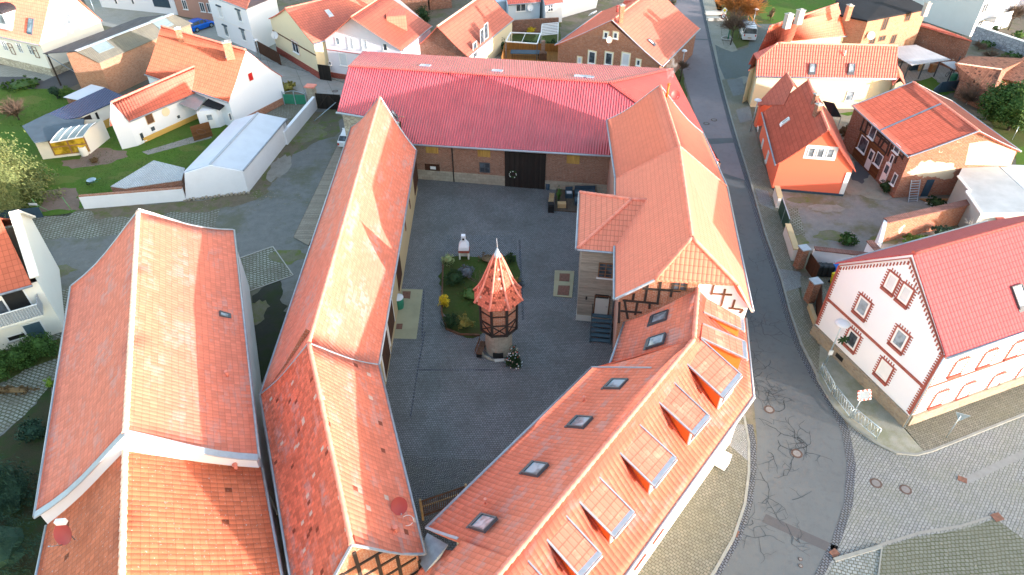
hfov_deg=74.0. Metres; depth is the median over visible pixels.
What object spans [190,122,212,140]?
wooden gate
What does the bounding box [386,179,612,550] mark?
courtyard paving
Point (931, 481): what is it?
square paving
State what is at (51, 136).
garden house
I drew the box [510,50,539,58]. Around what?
terrace table
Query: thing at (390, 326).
barn door
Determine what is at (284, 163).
yard patch
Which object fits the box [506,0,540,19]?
pale blue house
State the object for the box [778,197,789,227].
green gate
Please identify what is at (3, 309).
window
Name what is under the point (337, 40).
window
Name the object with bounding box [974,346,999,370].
window
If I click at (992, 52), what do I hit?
thicket
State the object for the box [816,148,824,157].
window
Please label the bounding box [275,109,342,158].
yard grass
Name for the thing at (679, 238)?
courtyard house
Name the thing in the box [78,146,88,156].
rain barrel
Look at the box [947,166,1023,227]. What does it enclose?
flat roof extension
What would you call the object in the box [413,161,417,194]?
barn door
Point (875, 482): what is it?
manhole cover
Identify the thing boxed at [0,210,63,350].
white balcony house
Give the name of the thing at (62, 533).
satellite dish
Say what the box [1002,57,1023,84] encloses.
brick outbuilding
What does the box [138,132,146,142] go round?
window
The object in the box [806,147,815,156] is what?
window
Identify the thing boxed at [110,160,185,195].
corrugated lean to
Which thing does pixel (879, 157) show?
window
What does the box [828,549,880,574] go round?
pale cobbles
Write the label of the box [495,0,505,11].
glazed porch
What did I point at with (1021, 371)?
window
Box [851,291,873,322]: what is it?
window
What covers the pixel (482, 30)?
window
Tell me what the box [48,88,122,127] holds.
blue roofed outbuilding
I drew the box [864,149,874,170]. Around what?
door
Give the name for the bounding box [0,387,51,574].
lawn
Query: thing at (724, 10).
road sign
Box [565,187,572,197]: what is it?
lounge chair
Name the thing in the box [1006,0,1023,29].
bare tree
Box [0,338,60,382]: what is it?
hedge border
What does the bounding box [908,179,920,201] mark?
leaning ladder
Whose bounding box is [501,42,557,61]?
wooden deck
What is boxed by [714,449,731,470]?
wall box
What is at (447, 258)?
variegated shrub
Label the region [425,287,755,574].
dormer building
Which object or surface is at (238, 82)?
tall tiled house
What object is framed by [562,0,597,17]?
white house
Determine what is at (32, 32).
white timbered house
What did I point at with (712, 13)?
stone bench
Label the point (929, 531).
drain channel
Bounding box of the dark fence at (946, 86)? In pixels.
[933,80,959,92]
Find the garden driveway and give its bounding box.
[0,69,78,88]
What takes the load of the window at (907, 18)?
in the black roofed brick building at (895, 22)
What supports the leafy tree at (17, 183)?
on the garden lawn at (172, 155)
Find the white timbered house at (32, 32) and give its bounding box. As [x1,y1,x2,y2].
[0,0,103,75]
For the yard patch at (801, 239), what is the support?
on the yard at (858, 210)
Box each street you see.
[84,0,279,55]
[246,49,344,97]
[675,0,744,179]
[721,173,846,574]
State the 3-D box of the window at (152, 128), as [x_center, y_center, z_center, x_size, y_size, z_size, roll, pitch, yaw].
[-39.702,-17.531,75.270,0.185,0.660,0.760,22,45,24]
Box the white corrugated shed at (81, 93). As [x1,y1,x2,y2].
[63,84,104,103]
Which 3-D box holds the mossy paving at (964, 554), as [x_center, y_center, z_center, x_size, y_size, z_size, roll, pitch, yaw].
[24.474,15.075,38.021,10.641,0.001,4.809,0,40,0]
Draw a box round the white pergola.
[541,22,558,41]
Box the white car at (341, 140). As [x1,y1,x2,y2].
[337,128,345,146]
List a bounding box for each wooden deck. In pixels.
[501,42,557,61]
[554,189,576,212]
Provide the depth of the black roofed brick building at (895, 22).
87.99 m
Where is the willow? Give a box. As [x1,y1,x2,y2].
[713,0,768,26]
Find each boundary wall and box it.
[78,186,185,208]
[283,96,316,144]
[812,246,867,263]
[864,240,880,251]
[875,220,886,246]
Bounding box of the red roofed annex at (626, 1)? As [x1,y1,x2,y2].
[618,0,635,44]
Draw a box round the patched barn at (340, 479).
[259,329,426,574]
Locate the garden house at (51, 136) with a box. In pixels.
[22,114,109,158]
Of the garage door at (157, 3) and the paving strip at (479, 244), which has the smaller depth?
the paving strip at (479, 244)
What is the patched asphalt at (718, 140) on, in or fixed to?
on the street at (703, 89)
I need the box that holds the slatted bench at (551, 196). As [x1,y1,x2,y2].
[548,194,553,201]
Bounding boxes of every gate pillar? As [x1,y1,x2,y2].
[304,83,316,103]
[793,244,811,269]
[803,277,823,303]
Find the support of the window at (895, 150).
in the half timbered house at (899, 138)
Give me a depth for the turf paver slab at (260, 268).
57.81 m
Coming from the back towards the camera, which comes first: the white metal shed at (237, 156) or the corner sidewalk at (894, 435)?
the white metal shed at (237, 156)
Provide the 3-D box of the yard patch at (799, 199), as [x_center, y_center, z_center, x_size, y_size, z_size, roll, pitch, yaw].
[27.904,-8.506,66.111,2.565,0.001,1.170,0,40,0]
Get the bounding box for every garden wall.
[512,17,558,33]
[883,199,969,241]
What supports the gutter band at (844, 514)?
on the ground at (570, 24)
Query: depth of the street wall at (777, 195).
64.95 m
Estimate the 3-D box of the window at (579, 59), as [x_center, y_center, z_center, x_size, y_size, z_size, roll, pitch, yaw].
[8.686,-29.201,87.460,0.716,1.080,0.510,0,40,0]
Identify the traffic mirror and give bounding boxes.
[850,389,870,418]
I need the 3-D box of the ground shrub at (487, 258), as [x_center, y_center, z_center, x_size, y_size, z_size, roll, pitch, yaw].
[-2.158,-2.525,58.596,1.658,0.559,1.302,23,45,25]
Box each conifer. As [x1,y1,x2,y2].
[0,453,38,521]
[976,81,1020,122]
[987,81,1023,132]
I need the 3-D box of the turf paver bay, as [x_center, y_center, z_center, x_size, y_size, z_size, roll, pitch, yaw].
[-35.324,2.503,53.005,1.751,0.001,7.686,-17,43,-19]
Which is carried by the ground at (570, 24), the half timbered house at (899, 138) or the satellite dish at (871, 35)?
the half timbered house at (899, 138)
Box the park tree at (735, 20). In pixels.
[717,7,755,44]
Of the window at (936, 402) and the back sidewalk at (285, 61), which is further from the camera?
the back sidewalk at (285, 61)
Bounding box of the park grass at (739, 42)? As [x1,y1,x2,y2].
[716,0,771,48]
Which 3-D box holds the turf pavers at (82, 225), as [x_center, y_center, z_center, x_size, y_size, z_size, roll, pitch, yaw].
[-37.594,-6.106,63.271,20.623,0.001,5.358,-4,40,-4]
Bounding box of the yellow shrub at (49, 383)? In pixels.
[42,376,53,387]
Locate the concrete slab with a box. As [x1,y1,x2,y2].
[553,270,573,297]
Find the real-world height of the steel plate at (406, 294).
0.030 m
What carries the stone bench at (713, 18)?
on the sidewalk at (715, 29)
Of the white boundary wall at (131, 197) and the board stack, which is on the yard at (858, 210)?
the board stack
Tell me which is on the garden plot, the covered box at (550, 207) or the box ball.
the box ball
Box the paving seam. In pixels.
[518,240,523,319]
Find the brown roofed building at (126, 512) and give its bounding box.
[34,449,287,574]
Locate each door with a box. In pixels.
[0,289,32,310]
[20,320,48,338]
[81,115,91,119]
[152,0,170,7]
[204,113,215,125]
[381,330,390,381]
[387,301,394,345]
[396,254,401,290]
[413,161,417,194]
[593,295,610,314]
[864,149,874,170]
[879,162,891,182]
[920,179,934,196]
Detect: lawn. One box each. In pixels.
[0,89,227,215]
[0,387,51,574]
[757,0,835,23]
[840,112,852,115]
[917,77,954,94]
[1016,147,1023,164]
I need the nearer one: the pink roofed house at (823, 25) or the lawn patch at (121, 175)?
the lawn patch at (121, 175)
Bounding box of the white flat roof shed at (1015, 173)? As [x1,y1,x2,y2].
[1000,165,1023,188]
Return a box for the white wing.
[109,65,199,148]
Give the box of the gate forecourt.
[266,105,303,119]
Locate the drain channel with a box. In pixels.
[865,516,991,548]
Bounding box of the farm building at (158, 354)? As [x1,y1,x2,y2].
[32,208,277,523]
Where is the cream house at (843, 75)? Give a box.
[747,42,897,108]
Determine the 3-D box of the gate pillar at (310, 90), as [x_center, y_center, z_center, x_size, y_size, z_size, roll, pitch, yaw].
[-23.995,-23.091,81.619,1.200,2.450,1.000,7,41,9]
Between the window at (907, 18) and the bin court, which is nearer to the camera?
the bin court
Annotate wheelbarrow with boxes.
[86,177,100,184]
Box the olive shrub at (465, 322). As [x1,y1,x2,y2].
[458,313,473,329]
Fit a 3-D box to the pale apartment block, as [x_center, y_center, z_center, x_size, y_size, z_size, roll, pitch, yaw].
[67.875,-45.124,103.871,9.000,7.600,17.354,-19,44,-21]
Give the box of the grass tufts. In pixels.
[0,90,218,199]
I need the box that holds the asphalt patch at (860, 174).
[851,162,869,183]
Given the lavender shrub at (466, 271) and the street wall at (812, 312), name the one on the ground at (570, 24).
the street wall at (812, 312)
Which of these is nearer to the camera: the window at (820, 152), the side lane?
the window at (820, 152)
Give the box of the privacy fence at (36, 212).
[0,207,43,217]
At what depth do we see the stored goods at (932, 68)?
89.48 m
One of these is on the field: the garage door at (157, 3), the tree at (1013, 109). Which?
the tree at (1013, 109)
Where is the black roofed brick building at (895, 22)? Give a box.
[836,0,932,61]
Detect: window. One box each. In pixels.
[0,40,8,50]
[0,299,8,313]
[6,332,26,343]
[15,42,23,52]
[26,44,34,54]
[48,137,90,155]
[55,11,74,28]
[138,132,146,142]
[145,113,154,124]
[150,125,157,132]
[181,0,187,9]
[199,2,206,12]
[206,3,211,13]
[215,4,223,18]
[221,24,229,37]
[234,8,242,22]
[239,27,246,41]
[247,71,253,81]
[290,38,299,54]
[335,37,340,45]
[338,53,347,66]
[347,37,353,49]
[361,39,367,50]
[382,43,387,51]
[425,163,439,172]
[472,41,476,57]
[479,162,489,172]
[480,27,483,44]
[484,22,487,39]
[516,4,525,11]
[548,5,553,11]
[577,56,582,63]
[587,50,596,63]
[596,262,612,279]
[602,30,608,38]
[604,51,613,64]
[612,31,618,39]
[620,51,630,65]
[633,554,646,570]
[635,58,641,66]
[652,528,663,544]
[671,282,688,291]
[764,150,768,163]
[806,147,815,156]
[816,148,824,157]
[826,148,834,157]
[835,353,842,361]
[843,325,863,354]
[844,91,855,101]
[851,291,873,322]
[855,135,868,154]
[867,123,877,140]
[872,151,883,168]
[872,355,896,385]
[878,35,886,41]
[880,17,889,30]
[880,268,902,297]
[886,323,912,355]
[887,154,894,165]
[889,34,897,43]
[889,172,897,186]
[891,143,900,155]
[893,280,916,309]
[904,13,911,21]
[926,387,950,410]
[945,355,970,379]
[953,379,977,400]
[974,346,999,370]
[980,3,988,12]
[984,370,1006,388]
[1002,339,1023,361]
[1013,367,1023,378]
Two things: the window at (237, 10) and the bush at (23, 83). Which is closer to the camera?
the bush at (23, 83)
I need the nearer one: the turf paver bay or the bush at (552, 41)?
the turf paver bay
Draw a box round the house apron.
[143,137,211,154]
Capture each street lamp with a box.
[750,98,761,130]
[824,318,849,365]
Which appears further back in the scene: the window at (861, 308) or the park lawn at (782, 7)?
the park lawn at (782, 7)
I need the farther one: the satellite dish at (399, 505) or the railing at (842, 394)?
the railing at (842, 394)
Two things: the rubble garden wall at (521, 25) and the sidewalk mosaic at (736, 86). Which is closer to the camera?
the sidewalk mosaic at (736, 86)
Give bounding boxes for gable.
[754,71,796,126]
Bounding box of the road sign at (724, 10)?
[721,8,726,27]
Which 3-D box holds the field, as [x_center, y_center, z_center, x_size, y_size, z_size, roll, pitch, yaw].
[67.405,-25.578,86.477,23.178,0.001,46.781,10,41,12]
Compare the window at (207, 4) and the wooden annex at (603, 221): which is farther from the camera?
the window at (207, 4)
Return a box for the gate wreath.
[509,170,516,177]
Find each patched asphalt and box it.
[707,138,733,143]
[762,514,838,550]
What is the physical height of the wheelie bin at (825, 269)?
1.065 m
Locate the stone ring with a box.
[481,348,517,361]
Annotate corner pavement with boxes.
[904,384,1023,450]
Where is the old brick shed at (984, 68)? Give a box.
[953,56,1023,109]
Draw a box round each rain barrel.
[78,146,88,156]
[397,294,403,309]
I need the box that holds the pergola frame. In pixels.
[505,32,540,59]
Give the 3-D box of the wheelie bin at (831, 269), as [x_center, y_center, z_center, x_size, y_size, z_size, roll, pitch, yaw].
[26.490,-1.471,56.768,0.540,1.065,0.730,-4,40,-4]
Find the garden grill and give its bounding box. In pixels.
[458,234,469,259]
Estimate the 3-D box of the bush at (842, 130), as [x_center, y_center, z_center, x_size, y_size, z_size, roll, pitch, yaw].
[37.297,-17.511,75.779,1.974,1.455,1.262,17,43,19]
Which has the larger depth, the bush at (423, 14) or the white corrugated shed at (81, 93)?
the bush at (423, 14)
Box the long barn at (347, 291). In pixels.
[259,96,417,393]
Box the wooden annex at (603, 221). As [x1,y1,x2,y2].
[575,190,646,344]
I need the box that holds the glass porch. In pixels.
[179,94,224,127]
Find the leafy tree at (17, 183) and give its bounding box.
[0,130,64,216]
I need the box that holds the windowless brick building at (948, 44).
[913,23,971,71]
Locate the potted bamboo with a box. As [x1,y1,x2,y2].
[556,186,562,201]
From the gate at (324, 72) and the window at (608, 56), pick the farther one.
the gate at (324, 72)
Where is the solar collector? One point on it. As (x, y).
(832, 109)
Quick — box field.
[977,52,1023,158]
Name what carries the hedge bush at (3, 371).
on the hedge border
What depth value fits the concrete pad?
53.28 m
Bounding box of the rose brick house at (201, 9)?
[174,0,213,20]
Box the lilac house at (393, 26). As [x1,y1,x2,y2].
[323,0,432,78]
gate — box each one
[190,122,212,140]
[255,41,280,64]
[281,91,306,104]
[315,93,339,109]
[317,64,331,80]
[419,483,466,520]
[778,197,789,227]
[805,253,822,317]
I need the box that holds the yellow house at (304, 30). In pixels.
[268,0,373,78]
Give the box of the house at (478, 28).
[419,0,514,57]
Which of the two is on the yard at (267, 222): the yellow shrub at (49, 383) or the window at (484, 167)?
the yellow shrub at (49, 383)
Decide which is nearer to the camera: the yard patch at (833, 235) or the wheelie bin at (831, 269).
the wheelie bin at (831, 269)
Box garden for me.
[512,17,561,43]
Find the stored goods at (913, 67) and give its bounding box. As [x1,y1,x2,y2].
[907,64,918,70]
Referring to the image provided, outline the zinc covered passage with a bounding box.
[417,533,451,574]
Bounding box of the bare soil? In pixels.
[39,188,79,211]
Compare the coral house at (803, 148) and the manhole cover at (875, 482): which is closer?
the manhole cover at (875, 482)
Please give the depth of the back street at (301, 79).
88.11 m
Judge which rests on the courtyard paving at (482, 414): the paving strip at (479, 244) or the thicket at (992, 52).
the paving strip at (479, 244)
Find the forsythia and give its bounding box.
[438,295,449,306]
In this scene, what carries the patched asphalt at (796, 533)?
on the street at (816, 510)
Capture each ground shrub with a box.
[456,285,473,303]
[478,251,491,263]
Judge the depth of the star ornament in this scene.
47.19 m
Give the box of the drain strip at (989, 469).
[964,450,1023,483]
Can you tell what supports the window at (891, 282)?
in the brick trimmed house at (936, 327)
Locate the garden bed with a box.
[62,148,127,168]
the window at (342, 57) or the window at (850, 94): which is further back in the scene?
the window at (342, 57)
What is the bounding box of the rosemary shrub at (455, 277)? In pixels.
[443,267,465,285]
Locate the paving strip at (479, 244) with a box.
[445,235,517,256]
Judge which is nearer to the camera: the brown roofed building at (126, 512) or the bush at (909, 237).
the brown roofed building at (126, 512)
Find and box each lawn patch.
[2,95,45,103]
[42,176,81,184]
[108,171,132,179]
[178,145,205,151]
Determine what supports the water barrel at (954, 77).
on the carport floor
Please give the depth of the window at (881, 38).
88.62 m
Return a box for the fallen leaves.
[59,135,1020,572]
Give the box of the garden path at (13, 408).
[0,358,56,433]
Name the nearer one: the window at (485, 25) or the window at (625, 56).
the window at (625, 56)
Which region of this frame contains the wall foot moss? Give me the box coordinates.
[86,112,323,218]
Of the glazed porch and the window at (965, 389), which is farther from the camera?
the glazed porch
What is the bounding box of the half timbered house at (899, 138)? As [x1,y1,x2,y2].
[843,81,1021,197]
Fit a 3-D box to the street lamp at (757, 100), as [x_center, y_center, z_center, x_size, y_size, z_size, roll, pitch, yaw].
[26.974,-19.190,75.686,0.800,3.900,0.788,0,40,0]
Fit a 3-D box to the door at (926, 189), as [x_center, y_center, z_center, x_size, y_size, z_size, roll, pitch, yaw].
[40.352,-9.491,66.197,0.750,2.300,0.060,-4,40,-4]
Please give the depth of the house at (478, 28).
88.78 m
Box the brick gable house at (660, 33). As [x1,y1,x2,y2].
[554,0,700,72]
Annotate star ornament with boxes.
[837,335,849,344]
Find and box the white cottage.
[540,0,563,21]
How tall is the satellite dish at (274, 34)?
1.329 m
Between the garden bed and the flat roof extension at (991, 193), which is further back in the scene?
the garden bed
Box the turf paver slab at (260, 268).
[240,247,291,289]
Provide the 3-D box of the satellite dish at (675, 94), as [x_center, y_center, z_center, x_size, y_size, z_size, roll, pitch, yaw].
[14.141,-16.431,59.121,0.706,1.272,0.846,16,43,18]
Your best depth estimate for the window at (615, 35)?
83.21 m
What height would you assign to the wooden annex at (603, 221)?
9.300 m
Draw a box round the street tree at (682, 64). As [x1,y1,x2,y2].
[678,60,691,81]
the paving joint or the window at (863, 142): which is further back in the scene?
the window at (863, 142)
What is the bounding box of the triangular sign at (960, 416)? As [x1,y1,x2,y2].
[946,412,969,437]
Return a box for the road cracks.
[730,177,832,557]
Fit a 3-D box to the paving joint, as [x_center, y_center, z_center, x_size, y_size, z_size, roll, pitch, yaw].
[-4.208,4.467,50.668,6.114,0.010,13.295,0,40,0]
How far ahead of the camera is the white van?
97.75 m
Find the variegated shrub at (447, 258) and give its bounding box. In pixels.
[441,252,454,266]
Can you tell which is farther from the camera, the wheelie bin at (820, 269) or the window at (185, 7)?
the window at (185, 7)
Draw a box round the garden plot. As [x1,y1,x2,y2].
[438,255,519,337]
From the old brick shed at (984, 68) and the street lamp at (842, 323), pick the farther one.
the old brick shed at (984, 68)
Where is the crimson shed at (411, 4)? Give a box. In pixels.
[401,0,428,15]
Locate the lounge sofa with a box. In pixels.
[574,186,594,196]
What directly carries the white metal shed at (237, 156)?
on the ground at (570, 24)
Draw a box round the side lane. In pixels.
[715,24,771,78]
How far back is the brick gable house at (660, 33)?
86.17 m
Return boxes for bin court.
[800,276,830,342]
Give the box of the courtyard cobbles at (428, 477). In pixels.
[403,456,492,543]
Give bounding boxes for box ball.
[441,311,459,328]
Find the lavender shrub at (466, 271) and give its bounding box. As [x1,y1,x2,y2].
[458,264,474,277]
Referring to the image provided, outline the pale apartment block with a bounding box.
[913,0,1019,36]
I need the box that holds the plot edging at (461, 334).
[441,257,479,335]
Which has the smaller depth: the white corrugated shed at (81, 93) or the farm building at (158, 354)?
the farm building at (158, 354)
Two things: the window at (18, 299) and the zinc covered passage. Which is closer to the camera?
the zinc covered passage
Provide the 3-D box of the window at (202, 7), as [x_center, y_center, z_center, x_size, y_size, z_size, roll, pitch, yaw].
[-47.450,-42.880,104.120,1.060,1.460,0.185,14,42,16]
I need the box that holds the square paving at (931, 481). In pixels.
[825,416,1023,574]
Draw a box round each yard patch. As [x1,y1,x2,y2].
[58,264,76,277]
[251,300,269,324]
[266,154,291,181]
[268,249,305,264]
[292,122,326,142]
[786,197,812,202]
[795,234,808,244]
[808,204,844,212]
[813,230,843,240]
[868,235,902,244]
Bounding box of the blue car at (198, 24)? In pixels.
[189,18,214,31]
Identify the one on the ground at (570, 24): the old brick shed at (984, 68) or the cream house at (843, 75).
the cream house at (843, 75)
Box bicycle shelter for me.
[941,56,960,80]
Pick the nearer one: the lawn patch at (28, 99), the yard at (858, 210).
the yard at (858, 210)
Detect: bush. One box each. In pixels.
[0,75,40,92]
[0,342,35,370]
[0,358,14,381]
[16,332,59,361]
[47,86,60,98]
[58,85,72,96]
[89,157,97,162]
[282,80,295,91]
[414,5,432,21]
[527,27,534,32]
[533,34,543,42]
[546,38,556,43]
[838,123,848,136]
[838,231,859,245]
[880,180,890,192]
[902,233,927,242]
[926,195,947,206]
[931,225,954,233]
[948,76,995,106]
[977,40,995,47]
[992,25,1001,30]
[1006,51,1023,57]
[1011,30,1023,38]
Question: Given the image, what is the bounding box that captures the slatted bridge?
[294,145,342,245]
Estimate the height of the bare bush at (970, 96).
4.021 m
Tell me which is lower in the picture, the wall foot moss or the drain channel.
the drain channel
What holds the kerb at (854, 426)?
on the ground at (570, 24)
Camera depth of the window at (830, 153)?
64.11 m
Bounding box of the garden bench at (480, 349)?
[475,337,484,357]
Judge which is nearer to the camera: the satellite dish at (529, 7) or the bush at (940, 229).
the bush at (940, 229)
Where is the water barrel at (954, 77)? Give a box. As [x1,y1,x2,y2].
[949,73,957,80]
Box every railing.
[819,363,834,393]
[831,385,853,417]
[851,409,881,438]
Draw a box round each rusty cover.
[557,285,569,294]
[559,273,569,280]
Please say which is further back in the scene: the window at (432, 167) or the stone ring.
the window at (432, 167)
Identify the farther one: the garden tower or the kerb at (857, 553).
the garden tower
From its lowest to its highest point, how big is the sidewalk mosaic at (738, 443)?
0.014 m
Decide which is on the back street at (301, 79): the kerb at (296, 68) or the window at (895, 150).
the kerb at (296, 68)
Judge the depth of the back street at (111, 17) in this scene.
106.64 m
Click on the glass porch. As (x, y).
(210, 111)
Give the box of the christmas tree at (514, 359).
[505,345,522,368]
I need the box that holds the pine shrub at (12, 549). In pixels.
[0,506,42,574]
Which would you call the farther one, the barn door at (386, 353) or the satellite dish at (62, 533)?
the barn door at (386, 353)
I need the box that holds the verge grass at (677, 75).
[674,69,687,99]
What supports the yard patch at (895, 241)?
on the yard at (858, 210)
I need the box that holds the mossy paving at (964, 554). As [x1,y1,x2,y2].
[879,519,1023,574]
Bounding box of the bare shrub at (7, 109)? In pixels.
[0,96,30,119]
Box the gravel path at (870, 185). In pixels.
[826,108,891,199]
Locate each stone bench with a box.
[705,11,725,14]
[706,17,727,20]
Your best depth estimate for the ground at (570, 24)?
98.76 m
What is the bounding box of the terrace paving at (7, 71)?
[0,65,58,80]
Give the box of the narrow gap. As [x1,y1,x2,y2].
[252,281,286,383]
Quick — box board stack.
[919,198,947,201]
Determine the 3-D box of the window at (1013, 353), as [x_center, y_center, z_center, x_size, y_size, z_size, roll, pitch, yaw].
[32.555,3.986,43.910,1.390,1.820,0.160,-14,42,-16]
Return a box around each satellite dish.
[48,518,74,546]
[271,31,277,38]
[391,497,413,525]
[527,4,532,10]
[606,36,611,43]
[671,90,679,101]
[868,31,874,39]
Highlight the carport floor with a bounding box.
[898,63,958,82]
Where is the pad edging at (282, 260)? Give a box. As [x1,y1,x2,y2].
[240,246,292,290]
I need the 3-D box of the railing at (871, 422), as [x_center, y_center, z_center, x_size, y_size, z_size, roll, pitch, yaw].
[23.142,8.894,44.450,0.070,1.030,2.028,-20,44,-22]
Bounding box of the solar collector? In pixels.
[822,101,840,125]
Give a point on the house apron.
(186, 141)
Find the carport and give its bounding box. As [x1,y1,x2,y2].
[898,45,950,78]
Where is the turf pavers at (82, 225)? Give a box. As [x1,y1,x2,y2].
[5,209,219,239]
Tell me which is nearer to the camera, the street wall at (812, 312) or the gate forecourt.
the street wall at (812, 312)
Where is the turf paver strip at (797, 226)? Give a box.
[789,208,804,235]
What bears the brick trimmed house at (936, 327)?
on the ground at (570, 24)
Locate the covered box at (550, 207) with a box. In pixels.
[548,202,553,212]
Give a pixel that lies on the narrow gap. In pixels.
(268, 329)
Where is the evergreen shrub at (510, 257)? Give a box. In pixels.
[503,250,515,263]
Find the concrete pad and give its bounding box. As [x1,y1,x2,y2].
[394,289,422,338]
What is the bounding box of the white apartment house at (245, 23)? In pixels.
[208,0,278,51]
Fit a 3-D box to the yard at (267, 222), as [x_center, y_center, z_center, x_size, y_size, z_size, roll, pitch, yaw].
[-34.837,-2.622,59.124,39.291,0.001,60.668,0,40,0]
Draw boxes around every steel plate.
[396,324,402,328]
[402,291,410,298]
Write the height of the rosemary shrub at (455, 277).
1.227 m
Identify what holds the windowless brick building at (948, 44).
on the ground at (570, 24)
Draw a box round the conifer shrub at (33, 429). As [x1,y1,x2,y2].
[11,416,45,444]
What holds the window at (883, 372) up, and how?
in the brick trimmed house at (936, 327)
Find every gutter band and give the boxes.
[700,0,855,574]
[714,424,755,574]
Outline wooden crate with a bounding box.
[557,201,565,207]
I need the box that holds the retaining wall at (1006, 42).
[971,25,1023,56]
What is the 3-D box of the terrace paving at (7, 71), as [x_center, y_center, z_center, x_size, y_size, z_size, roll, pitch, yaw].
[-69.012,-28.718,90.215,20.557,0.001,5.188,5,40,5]
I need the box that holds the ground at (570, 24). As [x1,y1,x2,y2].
[0,0,1023,554]
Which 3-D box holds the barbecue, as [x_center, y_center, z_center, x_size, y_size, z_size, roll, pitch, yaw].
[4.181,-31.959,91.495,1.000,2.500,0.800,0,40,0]
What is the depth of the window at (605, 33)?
83.76 m
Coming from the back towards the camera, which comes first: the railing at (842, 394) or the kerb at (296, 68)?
the kerb at (296, 68)
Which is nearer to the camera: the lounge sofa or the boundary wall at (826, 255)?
the boundary wall at (826, 255)
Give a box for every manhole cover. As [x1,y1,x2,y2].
[764,405,774,413]
[791,449,802,457]
[870,478,881,487]
[899,484,911,494]
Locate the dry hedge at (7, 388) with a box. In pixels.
[0,384,39,395]
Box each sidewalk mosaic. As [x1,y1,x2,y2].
[727,78,743,95]
[729,424,747,460]
[736,106,752,122]
[755,188,773,209]
[779,269,800,290]
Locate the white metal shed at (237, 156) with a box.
[183,112,286,200]
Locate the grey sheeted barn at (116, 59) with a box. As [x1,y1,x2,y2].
[43,13,192,92]
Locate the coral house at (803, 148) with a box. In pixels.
[757,78,855,195]
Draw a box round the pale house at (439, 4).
[429,0,451,9]
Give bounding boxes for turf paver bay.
[54,289,68,339]
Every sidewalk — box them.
[256,52,344,80]
[637,418,747,574]
[704,0,747,83]
[722,78,819,371]
[818,345,922,452]
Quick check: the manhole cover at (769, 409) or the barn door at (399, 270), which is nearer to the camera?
the manhole cover at (769, 409)
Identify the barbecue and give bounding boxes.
[539,40,546,59]
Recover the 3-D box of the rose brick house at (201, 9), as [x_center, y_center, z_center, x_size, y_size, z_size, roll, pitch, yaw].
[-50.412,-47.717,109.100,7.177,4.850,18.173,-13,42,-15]
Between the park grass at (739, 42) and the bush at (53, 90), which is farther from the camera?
the park grass at (739, 42)
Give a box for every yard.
[0,107,344,435]
[782,191,958,251]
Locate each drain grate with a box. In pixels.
[829,548,839,556]
[958,475,966,483]
[990,512,1003,521]
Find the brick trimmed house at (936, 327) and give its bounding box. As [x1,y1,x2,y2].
[810,216,1023,427]
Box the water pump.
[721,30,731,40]
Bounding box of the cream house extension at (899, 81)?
[890,66,904,89]
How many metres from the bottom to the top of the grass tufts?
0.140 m
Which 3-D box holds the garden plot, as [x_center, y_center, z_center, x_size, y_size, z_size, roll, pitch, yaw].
[-2.756,0.509,55.353,6.932,0.001,10.379,0,40,0]
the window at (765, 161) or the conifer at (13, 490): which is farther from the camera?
the window at (765, 161)
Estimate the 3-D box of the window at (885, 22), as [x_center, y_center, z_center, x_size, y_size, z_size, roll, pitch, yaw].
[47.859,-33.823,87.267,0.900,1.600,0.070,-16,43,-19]
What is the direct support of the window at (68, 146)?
in the garden house at (51, 136)
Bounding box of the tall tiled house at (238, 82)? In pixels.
[144,25,284,125]
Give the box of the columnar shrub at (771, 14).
[767,7,776,20]
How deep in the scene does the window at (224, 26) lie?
97.78 m
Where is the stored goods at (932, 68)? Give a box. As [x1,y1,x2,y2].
[928,63,937,72]
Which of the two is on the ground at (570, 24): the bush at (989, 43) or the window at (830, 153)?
the bush at (989, 43)
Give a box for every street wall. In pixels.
[773,186,782,208]
[783,223,798,260]
[807,304,816,323]
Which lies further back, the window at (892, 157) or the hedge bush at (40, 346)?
the window at (892, 157)
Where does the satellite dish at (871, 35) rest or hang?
attached to the black roofed brick building at (895, 22)
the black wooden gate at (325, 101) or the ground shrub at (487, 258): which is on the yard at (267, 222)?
the black wooden gate at (325, 101)
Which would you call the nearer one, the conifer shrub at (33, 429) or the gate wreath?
the conifer shrub at (33, 429)
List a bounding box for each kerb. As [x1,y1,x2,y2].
[256,57,343,82]
[703,0,1023,455]
[710,415,749,574]
[833,544,882,561]
[878,546,882,574]
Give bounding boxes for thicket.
[971,40,987,49]
[981,49,1001,56]
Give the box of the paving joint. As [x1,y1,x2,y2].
[410,290,495,417]
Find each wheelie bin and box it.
[817,262,823,275]
[821,263,829,276]
[826,263,834,276]
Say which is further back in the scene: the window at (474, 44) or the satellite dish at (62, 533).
the window at (474, 44)
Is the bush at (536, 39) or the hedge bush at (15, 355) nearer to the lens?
the hedge bush at (15, 355)
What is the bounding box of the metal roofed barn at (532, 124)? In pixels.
[336,51,720,193]
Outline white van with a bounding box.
[739,21,756,39]
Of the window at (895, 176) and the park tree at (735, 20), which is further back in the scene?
the park tree at (735, 20)
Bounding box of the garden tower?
[473,238,522,357]
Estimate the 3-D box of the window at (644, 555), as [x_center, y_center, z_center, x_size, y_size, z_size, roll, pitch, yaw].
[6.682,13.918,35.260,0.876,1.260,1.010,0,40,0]
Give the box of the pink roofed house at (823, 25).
[742,3,847,102]
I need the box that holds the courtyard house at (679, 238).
[606,83,753,348]
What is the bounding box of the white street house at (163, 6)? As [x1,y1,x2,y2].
[100,0,177,14]

